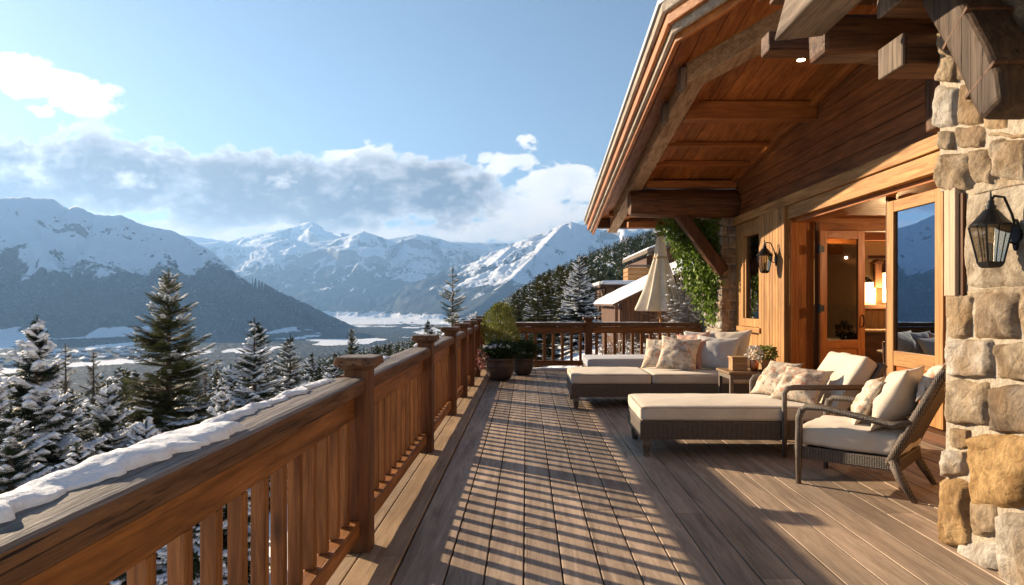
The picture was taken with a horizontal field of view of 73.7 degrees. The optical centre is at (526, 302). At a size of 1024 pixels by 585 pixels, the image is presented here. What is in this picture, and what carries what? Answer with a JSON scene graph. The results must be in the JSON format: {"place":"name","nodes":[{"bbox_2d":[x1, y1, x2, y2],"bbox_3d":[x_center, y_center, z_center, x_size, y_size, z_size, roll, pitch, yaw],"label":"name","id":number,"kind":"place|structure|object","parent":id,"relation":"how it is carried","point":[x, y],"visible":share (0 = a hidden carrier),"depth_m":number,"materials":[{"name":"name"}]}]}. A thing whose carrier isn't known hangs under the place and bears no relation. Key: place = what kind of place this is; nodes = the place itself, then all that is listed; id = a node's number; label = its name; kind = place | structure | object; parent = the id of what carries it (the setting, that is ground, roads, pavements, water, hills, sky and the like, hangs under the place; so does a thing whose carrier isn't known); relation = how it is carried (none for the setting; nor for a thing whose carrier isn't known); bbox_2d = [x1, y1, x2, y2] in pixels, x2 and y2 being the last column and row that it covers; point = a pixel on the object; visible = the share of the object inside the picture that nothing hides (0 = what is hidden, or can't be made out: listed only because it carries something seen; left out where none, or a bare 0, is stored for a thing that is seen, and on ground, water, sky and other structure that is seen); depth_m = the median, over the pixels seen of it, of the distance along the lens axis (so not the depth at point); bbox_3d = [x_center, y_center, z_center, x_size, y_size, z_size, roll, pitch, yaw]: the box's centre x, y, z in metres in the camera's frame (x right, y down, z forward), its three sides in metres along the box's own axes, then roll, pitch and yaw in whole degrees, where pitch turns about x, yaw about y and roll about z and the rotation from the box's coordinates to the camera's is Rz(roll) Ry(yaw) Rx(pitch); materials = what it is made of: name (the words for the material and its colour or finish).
{"place":"outdoors","nodes":[
{"label":"outdoors","id":0,"kind":"place"},
{"bbox_2d":[0,197,652,584],"bbox_3d":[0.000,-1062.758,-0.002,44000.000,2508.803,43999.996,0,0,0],"label":"terrain","id":1,"kind":"structure","parent":0,"point":[74,277],"depth_m":4625.77,"materials":[{"name":"white snow"}]},
{"bbox_2d":[2,361,14,367],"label":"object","id":2,"kind":"structure","parent":1,"relation":"on","point":[8,364],"depth_m":1884.89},
{"bbox_2d":[0,368,51,487],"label":"fir tree","id":3,"kind":"object","parent":1,"relation":"on","point":[4,407],"visible":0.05,"depth_m":13.17,"materials":[{"name":"green plant"}]},
{"bbox_2d":[0,401,53,493],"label":"fir tree","id":4,"kind":"object","parent":1,"relation":"on","point":[12,474],"visible":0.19,"depth_m":10.93,"materials":[{"name":"green plant"}]},
{"bbox_2d":[0,315,108,473],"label":"fir tree","id":5,"kind":"object","parent":1,"relation":"on","point":[43,408],"visible":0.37,"depth_m":15.28,"materials":[{"name":"green plant"}]},
{"bbox_2d":[53,343,85,432],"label":"larch tree","id":6,"kind":"object","parent":1,"relation":"on","point":[65,384],"visible":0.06,"depth_m":37.98,"materials":[{"name":"green plant"}]},
{"bbox_2d":[59,388,95,457],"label":"fir tree","id":7,"kind":"object","parent":1,"relation":"on","point":[80,421],"visible":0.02,"depth_m":32.51,"materials":[{"name":"green plant"}]},
{"bbox_2d":[81,402,97,433],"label":"fir tree","id":8,"kind":"object","parent":1,"relation":"on","point":[86,414],"visible":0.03,"depth_m":35.62,"materials":[{"name":"green plant"}]},
{"bbox_2d":[53,441,126,584],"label":"fir tree","id":9,"kind":"object","parent":1,"relation":"on","point":[78,456],"visible":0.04,"depth_m":10.94,"materials":[{"name":"white plant"}]},
{"bbox_2d":[74,349,110,430],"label":"larch tree","id":10,"kind":"object","parent":1,"relation":"on","point":[93,385],"visible":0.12,"depth_m":39.97,"materials":[{"name":"green plant"}]},
{"bbox_2d":[90,382,102,405],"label":"larch tree","id":11,"kind":"object","parent":1,"relation":"on","point":[97,387],"visible":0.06,"depth_m":37.29,"materials":[{"name":"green plant"}]},
{"bbox_2d":[74,380,136,459],"bbox_3d":[-10.409,5.110,17.049,3.478,6.378,2.984,0,0,-9],"label":"fir tree","id":12,"kind":"object","parent":1,"relation":"on","point":[107,416],"visible":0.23,"depth_m":16.88,"materials":[{"name":"white plant"}]},
{"bbox_2d":[90,367,143,426],"bbox_3d":[-21.675,8.413,36.527,5.545,9.965,5.299,0,0,17],"label":"fir tree","id":13,"kind":"object","parent":1,"relation":"on","point":[119,374],"visible":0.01,"depth_m":36.48,"materials":[{"name":"green plant"}]},
{"bbox_2d":[117,367,137,422],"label":"fir tree","id":14,"kind":"object","parent":1,"relation":"on","point":[127,372],"visible":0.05,"depth_m":33.07,"materials":[{"name":"green plant"}]},
{"bbox_2d":[127,370,142,395],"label":"fir tree","id":15,"kind":"object","parent":1,"relation":"on","point":[135,374],"visible":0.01,"depth_m":39.84,"materials":[{"name":"green plant"}]},
{"bbox_2d":[121,416,166,577],"bbox_3d":[-7.281,4.478,12.998,2.089,4.700,2.434,0,0,-28],"label":"fir tree","id":16,"kind":"object","parent":1,"relation":"on","point":[147,426],"visible":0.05,"depth_m":12.93,"materials":[{"name":"white plant"}]},
{"bbox_2d":[117,268,222,435],"bbox_3d":[-13.233,4.113,25.273,5.620,10.790,6.448,0,0,-40],"label":"fir tree","id":17,"kind":"object","parent":1,"relation":"on","point":[156,400],"visible":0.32,"depth_m":24.70,"materials":[{"name":"green plant"}]},
{"bbox_2d":[156,522,226,584],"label":"fir tree","id":18,"kind":"object","parent":1,"relation":"on","point":[161,579],"visible":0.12,"depth_m":11.29,"materials":[{"name":"white plant"}]},
{"bbox_2d":[179,382,208,418],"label":"fir tree","id":19,"kind":"object","parent":1,"relation":"on","point":[189,397],"visible":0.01,"depth_m":37.88,"materials":[{"name":"green plant"}]},
{"bbox_2d":[188,371,214,417],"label":"larch tree","id":20,"kind":"object","parent":1,"relation":"on","point":[205,384],"visible":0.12,"depth_m":36.41,"materials":[{"name":"green plant"}]},
{"bbox_2d":[195,375,212,414],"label":"fir tree","id":21,"kind":"object","parent":1,"relation":"on","point":[200,384],"visible":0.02,"depth_m":44.74,"materials":[{"name":"green plant"}]},
{"bbox_2d":[208,371,219,393],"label":"fir tree","id":22,"kind":"object","parent":1,"relation":"on","point":[213,380],"visible":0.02,"depth_m":59.24,"materials":[{"name":"green plant"}]},
{"bbox_2d":[211,367,220,395],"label":"larch tree","id":23,"kind":"object","parent":1,"relation":"on","point":[217,375],"visible":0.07,"depth_m":56.08,"materials":[{"name":"green plant"}]},
{"bbox_2d":[212,364,242,410],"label":"fir tree","id":24,"kind":"object","parent":1,"relation":"on","point":[228,381],"visible":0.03,"depth_m":41.22,"materials":[{"name":"green plant"}]},
{"bbox_2d":[204,378,269,584],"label":"fir tree","id":25,"kind":"object","parent":1,"relation":"on","point":[220,399],"visible":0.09,"depth_m":13.92,"materials":[{"name":"white plant"}]},
{"bbox_2d":[227,318,287,508],"bbox_3d":[-9.512,4.240,23.946,3.910,7.514,4.092,0,0,-25],"label":"fir tree","id":26,"kind":"object","parent":1,"relation":"on","point":[250,370],"visible":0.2,"depth_m":23.86,"materials":[{"name":"green plant"}]},
{"bbox_2d":[259,363,284,396],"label":"fir tree","id":27,"kind":"object","parent":1,"relation":"on","point":[275,374],"visible":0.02,"depth_m":34.54,"materials":[{"name":"green plant"}]},
{"bbox_2d":[269,334,309,476],"bbox_3d":[-9.389,4.530,27.052,3.290,6.609,3.442,0,0,-16],"label":"fir tree","id":28,"kind":"object","parent":1,"relation":"on","point":[291,373],"visible":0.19,"depth_m":26.87,"materials":[{"name":"green plant"}]},
{"bbox_2d":[301,360,317,380],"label":"fir tree","id":29,"kind":"object","parent":1,"relation":"on","point":[304,368],"visible":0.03,"depth_m":47.15,"materials":[{"name":"green plant"}]},
{"bbox_2d":[302,352,322,382],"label":"fir tree","id":30,"kind":"object","parent":1,"relation":"on","point":[310,366],"visible":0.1,"depth_m":32.95,"materials":[{"name":"green plant"}]},
{"bbox_2d":[312,365,324,381],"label":"fir tree","id":31,"kind":"object","parent":1,"relation":"on","point":[320,374],"visible":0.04,"depth_m":32.57,"materials":[{"name":"green plant"}]},
{"bbox_2d":[323,361,341,378],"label":"fir tree","id":32,"kind":"object","parent":1,"relation":"on","point":[335,373],"visible":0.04,"depth_m":24.00,"materials":[{"name":"white plant"}]},
{"bbox_2d":[340,328,361,374],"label":"fir tree","id":33,"kind":"object","parent":1,"relation":"on","point":[352,342],"visible":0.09,"depth_m":42.91,"materials":[{"name":"green plant"}]},
{"bbox_2d":[68,229,679,414],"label":"distant wood","id":34,"kind":"object","parent":1,"relation":"on","point":[606,263],"visible":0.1,"depth_m":106.92,"materials":[{"name":"green plant"}]},
{"bbox_2d":[383,343,393,355],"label":"fir tree","id":35,"kind":"object","parent":1,"relation":"on","point":[388,348],"visible":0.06,"depth_m":34.30,"materials":[{"name":"green plant"}]},
{"bbox_2d":[422,321,435,333],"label":"fir tree","id":36,"kind":"object","parent":1,"relation":"on","point":[430,331],"visible":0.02,"depth_m":33.85,"materials":[{"name":"white plant"}]},
{"bbox_2d":[429,267,469,336],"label":"fir tree","id":37,"kind":"object","parent":1,"relation":"on","point":[453,316],"visible":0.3,"depth_m":28.89,"materials":[{"name":"green plant"}]},
{"bbox_2d":[391,370,640,584],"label":"deck joists","id":38,"kind":"object","parent":1,"relation":"on","point":[524,501],"depth_m":5.08,"materials":[{"name":"brown wood"}]},
{"bbox_2d":[326,369,489,584],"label":"deck edge","id":39,"kind":"object","parent":38,"relation":"on","point":[399,515],"visible":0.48,"depth_m":4.98,"materials":[{"name":"brown wood"}]},
{"bbox_2d":[0,316,486,584],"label":"timber railing","id":40,"kind":"object","parent":39,"relation":"on","point":[352,442],"visible":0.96,"depth_m":2.83,"materials":[{"name":"brown wood"}]},
{"bbox_2d":[0,421,245,523],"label":"snow ridge","id":41,"kind":"structure","parent":40,"relation":"on","point":[50,487],"depth_m":1.77,"materials":[{"name":"white snow"}]},
{"bbox_2d":[200,378,334,423],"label":"snow ridge","id":42,"kind":"structure","parent":40,"relation":"on","point":[245,410],"depth_m":2.91,"materials":[{"name":"white snow"}]},
{"bbox_2d":[392,370,1010,584],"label":"deck","id":43,"kind":"structure","parent":38,"relation":"on","point":[712,512],"depth_m":4.88,"materials":[{"name":"brown wood"}]},
{"bbox_2d":[475,339,521,379],"bbox_3d":[-0.498,1.095,13.241,0.825,0.786,0.853,0,0,43],"label":"potted plant","id":44,"kind":"object","parent":43,"relation":"on","point":[499,365],"visible":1,"depth_m":13.05,"materials":[{"name":"green plant"}]},
{"bbox_2d":[480,301,520,352],"bbox_3d":[-0.576,0.717,14.421,0.954,1.543,0.948,0,0,40],"label":"potted plant","id":45,"kind":"object","parent":43,"relation":"on","point":[500,310],"visible":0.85,"depth_m":14.33,"materials":[{"name":"green plant"}]},
{"bbox_2d":[513,338,539,374],"bbox_3d":[-0.035,1.105,14.196,0.712,0.767,0.674,0,0,0],"label":"potted plant","id":46,"kind":"object","parent":43,"relation":"on","point":[524,364],"visible":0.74,"depth_m":14.06,"materials":[{"name":"green plant"}]},
{"bbox_2d":[532,367,567,369],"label":"snow ridge","id":47,"kind":"structure","parent":43,"relation":"on","point":[550,368],"depth_m":15.32,"materials":[{"name":"white snow"}]},
{"bbox_2d":[486,317,700,365],"bbox_3d":[1.510,0.910,15.450,4.870,1.176,0.261,0,0,0],"label":"timber railing","id":48,"kind":"object","parent":43,"relation":"on","point":[588,329],"visible":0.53,"depth_m":15.41,"materials":[{"name":"brown wood"}]},
{"bbox_2d":[582,354,644,367],"bbox_3d":[2.369,1.211,12.001,2.702,0.578,1.004,0,0,0],"label":"daybed","id":49,"kind":"object","parent":43,"relation":"on","point":[629,360],"visible":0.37,"depth_m":11.51,"materials":[{"name":"white fabric"}]},
{"bbox_2d":[567,367,748,408],"bbox_3d":[1.958,1.237,10.180,2.665,0.525,1.127,0,0,0],"label":"daybed","id":50,"kind":"object","parent":43,"relation":"on","point":[604,381],"visible":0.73,"depth_m":9.62,"materials":[{"name":"beige fabric"}]},
{"bbox_2d":[641,337,676,368],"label":"pillow","id":51,"kind":"object","parent":50,"relation":"on","point":[652,352],"visible":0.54,"depth_m":10.44,"materials":[{"name":"fabric"}]},
{"bbox_2d":[656,335,701,370],"bbox_3d":[2.252,0.752,10.132,0.600,0.563,0.245,5,-28,24],"label":"pillow","id":52,"kind":"object","parent":50,"relation":"on","point":[677,353],"visible":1,"depth_m":10.06,"materials":[{"name":"fabric"}]},
{"bbox_2d":[678,338,708,368],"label":"pillow","id":53,"kind":"object","parent":50,"relation":"on","point":[698,364],"visible":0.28,"depth_m":10.12,"materials":[{"name":"pink fabric"}]},
{"bbox_2d":[677,331,709,338],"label":"pillow","id":54,"kind":"object","parent":50,"relation":"on","point":[706,334],"visible":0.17,"depth_m":10.52,"materials":[{"name":"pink fabric"}]},
{"bbox_2d":[683,330,721,337],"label":"pillow","id":55,"kind":"object","parent":50,"relation":"on","point":[711,334],"visible":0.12,"depth_m":10.77,"materials":[{"name":"grey fabric"}]},
{"bbox_2d":[697,335,741,368],"bbox_3d":[2.814,0.746,10.148,0.672,0.563,0.256,3,-26,31],"label":"pillow","id":56,"kind":"object","parent":50,"relation":"on","point":[716,353],"visible":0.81,"depth_m":10.05,"materials":[{"name":"grey fabric"}]},
{"bbox_2d":[706,330,751,367],"bbox_3d":[3.107,0.712,10.546,0.720,0.614,0.311,-2,-21,31],"label":"pillow","id":57,"kind":"object","parent":50,"relation":"on","point":[745,336],"visible":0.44,"depth_m":10.42,"materials":[{"name":"beige fabric"}]},
{"bbox_2d":[716,368,761,393],"bbox_3d":[2.990,1.200,9.150,0.740,0.600,0.620,0,0,0],"label":"side table","id":58,"kind":"object","parent":43,"relation":"on","point":[731,375],"visible":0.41,"depth_m":8.88,"materials":[{"name":"brown wood"}]},
{"bbox_2d":[728,356,747,370],"bbox_3d":[2.820,0.807,9.110,0.220,0.184,0.200,0,0,0],"label":"wooden box","id":59,"kind":"object","parent":58,"relation":"on","point":[737,363],"visible":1,"depth_m":9.02,"materials":[{"name":"brown wood"}]},
{"bbox_2d":[744,345,763,370],"bbox_3d":[3.001,0.726,8.995,0.249,0.346,0.270,0,0,0],"label":"potted plant","id":60,"kind":"object","parent":58,"relation":"on","point":[754,364],"visible":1,"depth_m":8.96,"materials":[{"name":"white plant"}]},
{"bbox_2d":[754,344,778,368],"bbox_3d":[3.194,0.722,9.104,0.325,0.354,0.327,0,0,0],"label":"potted succulent","id":61,"kind":"object","parent":58,"relation":"on","point":[764,363],"visible":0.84,"depth_m":9.03,"materials":[{"name":"green plant"}]},
{"bbox_2d":[628,351,887,456],"bbox_3d":[2.307,1.011,7.089,2.392,0.978,1.092,0,0,2],"label":"chaise longue","id":62,"kind":"object","parent":43,"relation":"on","point":[723,416],"visible":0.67,"depth_m":6.63,"materials":[{"name":"beige fabric"}]},
{"bbox_2d":[750,360,803,394],"bbox_3d":[2.694,0.814,7.380,0.218,0.474,0.480,43,-16,-18],"label":"pillow","id":63,"kind":"object","parent":62,"relation":"on","point":[770,378],"visible":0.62,"depth_m":7.33,"materials":[{"name":"fabric"}]},
{"bbox_2d":[769,365,833,403],"bbox_3d":[2.798,0.837,6.962,0.516,0.249,0.474,4,47,51],"label":"pillow","id":64,"kind":"object","parent":62,"relation":"on","point":[792,375],"visible":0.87,"depth_m":6.87,"materials":[{"name":"fabric"}]},
{"bbox_2d":[795,368,945,503],"bbox_3d":[2.883,0.990,5.590,1.124,1.039,0.766,0,0,41],"label":"wicker armchair","id":65,"kind":"object","parent":43,"relation":"on","point":[826,438],"visible":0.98,"depth_m":5.40,"materials":[{"name":"beige fabric"}]},
{"bbox_2d":[851,376,884,424],"bbox_3d":[2.869,0.825,5.701,0.219,0.460,0.500,33,15,25],"label":"pillow","id":66,"kind":"object","parent":65,"relation":"on","point":[866,397],"visible":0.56,"depth_m":5.55,"materials":[{"name":"fabric"}]},
{"bbox_2d":[871,364,925,430],"bbox_3d":[2.989,0.762,5.497,0.310,0.580,0.640,35,22,35],"label":"pillow","id":67,"kind":"object","parent":65,"relation":"on","point":[894,399],"visible":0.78,"depth_m":5.30,"materials":[{"name":"beige fabric"}]},
{"bbox_2d":[915,363,945,401],"bbox_3d":[3.175,0.613,5.283,0.520,0.360,0.181,0,34,-49],"label":"pillow","id":68,"kind":"object","parent":65,"relation":"on","point":[925,382],"visible":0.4,"depth_m":5.15,"materials":[{"name":"fabric"}]},
{"bbox_2d":[511,298,523,340],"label":"fir tree","id":69,"kind":"object","parent":1,"relation":"on","point":[518,310],"visible":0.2,"depth_m":39.00,"materials":[{"name":"green plant"}]},
{"bbox_2d":[516,290,523,316],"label":"fir tree","id":70,"kind":"object","parent":1,"relation":"on","point":[519,297],"visible":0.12,"depth_m":52.76,"materials":[{"name":"green plant"}]},
{"bbox_2d":[520,285,528,319],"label":"fir tree","id":71,"kind":"object","parent":1,"relation":"on","point":[525,291],"visible":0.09,"depth_m":57.81,"materials":[{"name":"green plant"}]},
{"bbox_2d":[521,293,531,334],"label":"fir tree","id":72,"kind":"object","parent":1,"relation":"on","point":[525,307],"visible":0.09,"depth_m":39.98,"materials":[{"name":"green plant"}]},
{"bbox_2d":[515,289,543,349],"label":"fir tree","id":73,"kind":"object","parent":1,"relation":"on","point":[522,334],"visible":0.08,"depth_m":38.41,"materials":[{"name":"green plant"}]},
{"bbox_2d":[521,274,560,367],"bbox_3d":[0.584,1.040,33.372,2.322,4.890,2.446,0,0,22],"label":"fir tree","id":74,"kind":"object","parent":1,"relation":"on","point":[537,307],"visible":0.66,"depth_m":33.31,"materials":[{"name":"green plant"}]},
{"bbox_2d":[529,274,564,358],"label":"fir tree","id":75,"kind":"object","parent":1,"relation":"on","point":[548,294],"visible":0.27,"depth_m":35.08,"materials":[{"name":"green plant"}]},
{"bbox_2d":[541,269,553,311],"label":"fir tree","id":76,"kind":"object","parent":1,"relation":"on","point":[548,276],"visible":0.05,"depth_m":52.00,"materials":[{"name":"green plant"}]},
{"bbox_2d":[547,278,557,336],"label":"fir tree","id":77,"kind":"object","parent":1,"relation":"on","point":[552,289],"visible":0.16,"depth_m":47.52,"materials":[{"name":"green plant"}]},
{"bbox_2d":[553,264,560,311],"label":"fir tree","id":78,"kind":"object","parent":1,"relation":"on","point":[557,270],"visible":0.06,"depth_m":56.19,"materials":[{"name":"green plant"}]},
{"bbox_2d":[547,264,568,338],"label":"fir tree","id":79,"kind":"object","parent":1,"relation":"on","point":[562,278],"visible":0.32,"depth_m":46.05,"materials":[{"name":"green plant"}]},
{"bbox_2d":[555,267,568,337],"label":"fir tree","id":80,"kind":"object","parent":1,"relation":"on","point":[563,283],"visible":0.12,"depth_m":41.66,"materials":[{"name":"green plant"}]},
{"bbox_2d":[557,268,573,345],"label":"fir tree","id":81,"kind":"object","parent":1,"relation":"on","point":[565,297],"visible":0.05,"depth_m":39.51,"materials":[{"name":"green plant"}]},
{"bbox_2d":[555,253,601,352],"bbox_3d":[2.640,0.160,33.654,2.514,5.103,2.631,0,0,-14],"label":"fir tree","id":82,"kind":"object","parent":1,"relation":"on","point":[584,303],"visible":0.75,"depth_m":33.47,"materials":[{"name":"green plant"}]},
{"bbox_2d":[564,256,601,334],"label":"fir tree","id":83,"kind":"object","parent":1,"relation":"on","point":[591,281],"visible":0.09,"depth_m":36.51,"materials":[{"name":"green plant"}]},
{"bbox_2d":[582,316,637,354],"bbox_3d":[1.937,1.472,17.170,1.557,2.349,1.480,0,0,-42],"label":"shrub","id":84,"kind":"object","parent":1,"relation":"on","point":[608,349],"visible":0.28,"depth_m":17.06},
{"bbox_2d":[593,280,635,333],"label":"timber barn","id":85,"kind":"structure","parent":1,"relation":"on","point":[605,287],"depth_m":36.00,"materials":[{"name":"brown wood"}]},
{"bbox_2d":[611,334,652,354],"bbox_3d":[2.855,1.415,18.104,1.390,1.757,1.206,0,0,0],"label":"shrub","id":86,"kind":"object","parent":1,"relation":"on","point":[626,350],"visible":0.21,"depth_m":17.94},
{"bbox_2d":[594,258,701,354],"bbox_3d":[6.110,0.575,25.750,6.580,4.850,6.600,0,0,0],"label":"garden hut","id":87,"kind":"object","parent":1,"relation":"on","point":[628,296],"visible":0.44,"depth_m":23.00,"materials":[{"name":"brown wood"}]},
{"bbox_2d":[622,237,685,279],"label":"neighbour chalet","id":88,"kind":"object","parent":1,"relation":"on","point":[637,269],"visible":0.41,"depth_m":43.87,"materials":[{"name":"brown wood"}]},
{"bbox_2d":[635,229,681,338],"bbox_3d":[3.208,0.120,16.452,1.163,3.959,1.176,0,0,14],"label":"closed parasol","id":89,"kind":"object","parent":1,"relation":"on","point":[654,282],"visible":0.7,"depth_m":16.24,"materials":[{"name":"fabric"}]},
{"bbox_2d":[645,238,701,337],"bbox_3d":[3.680,0.204,15.974,2.100,3.796,2.164,0,0,0],"label":"fir tree","id":90,"kind":"object","parent":1,"relation":"on","point":[683,306],"visible":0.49,"depth_m":15.86,"materials":[{"name":"green plant"}]},
{"bbox_2d":[583,0,1023,584],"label":"timber chalet","id":91,"kind":"object","parent":1,"relation":"on","point":[831,150],"visible":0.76,"depth_m":8.04,"materials":[{"name":"wood"}]},
{"bbox_2d":[653,217,724,326],"bbox_3d":[3.544,-0.708,14.478,1.679,2.436,1.315,0,0,0],"label":"climbing ivy","id":92,"kind":"object","parent":91,"relation":"attached to","point":[702,275],"visible":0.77,"depth_m":14.49,"materials":[{"name":"green plant"}]},
{"bbox_2d":[736,225,760,332],"bbox_3d":[4.250,-0.435,12.880,0.180,1.970,1.320,0,0,0],"label":"window","id":93,"kind":"structure","parent":91,"relation":"in","point":[750,236],"depth_m":13.08,"materials":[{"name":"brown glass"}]},
{"bbox_2d":[757,240,777,272],"bbox_3d":[4.037,-0.772,11.470,0.339,0.550,0.265,0,0,0],"label":"wall lantern","id":94,"kind":"object","parent":91,"relation":"attached to","point":[764,251],"depth_m":11.44,"materials":[{"name":"black metal"}]},
{"bbox_2d":[817,230,864,368],"bbox_3d":[5.067,0.140,10.986,0.858,2.600,0.116,0,0,-10],"label":"hinged door","id":95,"kind":"structure","parent":91,"relation":"in","point":[841,254],"depth_m":11.01,"materials":[{"name":"brown wood"}]},
{"bbox_2d":[865,277,872,301],"bbox_3d":[7.008,-0.275,14.010,0.200,0.520,0.260,0,0,0],"label":"wall lamp","id":96,"kind":"object","parent":91,"relation":"attached to","point":[868,289],"visible":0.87,"depth_m":13.91,"materials":[{"name":"white metal"}]},
{"bbox_2d":[865,329,885,375],"bbox_3d":[7.000,0.975,13.560,2.760,0.890,0.640,0,0,0],"label":"sideboard","id":97,"kind":"object","parent":91,"relation":"on","point":[875,339],"visible":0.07,"depth_m":13.28,"materials":[{"name":"brown wood"}]},
{"bbox_2d":[872,259,885,287],"bbox_3d":[7.269,-0.604,14.051,0.310,0.590,0.137,0,0,0],"label":"wall lamp","id":98,"kind":"object","parent":91,"relation":"attached to","point":[879,266],"depth_m":14.00,"materials":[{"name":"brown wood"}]},
{"bbox_2d":[882,267,885,301],"bbox_3d":[7.383,-0.370,14.010,0.200,0.720,0.260,0,0,0],"label":"wall lamp","id":99,"kind":"object","parent":91,"relation":"attached to","point":[884,285],"visible":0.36,"depth_m":13.94,"materials":[{"name":"white metal"}]},
{"bbox_2d":[882,342,885,378],"bbox_3d":[5.332,1.024,9.678,0.433,0.953,0.476,0,0,40],"label":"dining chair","id":100,"kind":"object","parent":91,"relation":"on","point":[884,351],"visible":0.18,"depth_m":9.64,"materials":[{"name":"brown wood"}]},
{"bbox_2d":[887,188,945,429],"bbox_3d":[4.475,0.060,7.850,0.070,2.600,1.140,0,0,0],"label":"glazed door","id":101,"kind":"structure","parent":91,"relation":"in","point":[916,300],"depth_m":7.81,"materials":[{"name":"brown wood"}]},
{"bbox_2d":[968,191,1022,267],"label":"wall lantern","id":102,"kind":"object","parent":91,"relation":"attached to","point":[1006,232],"depth_m":3.57,"materials":[{"name":"black metal"}]},
{"bbox_2d":[0,0,657,242],"label":"sky","id":103,"kind":"structure","parent":0,"point":[474,121],"materials":[{"name":"blue"}]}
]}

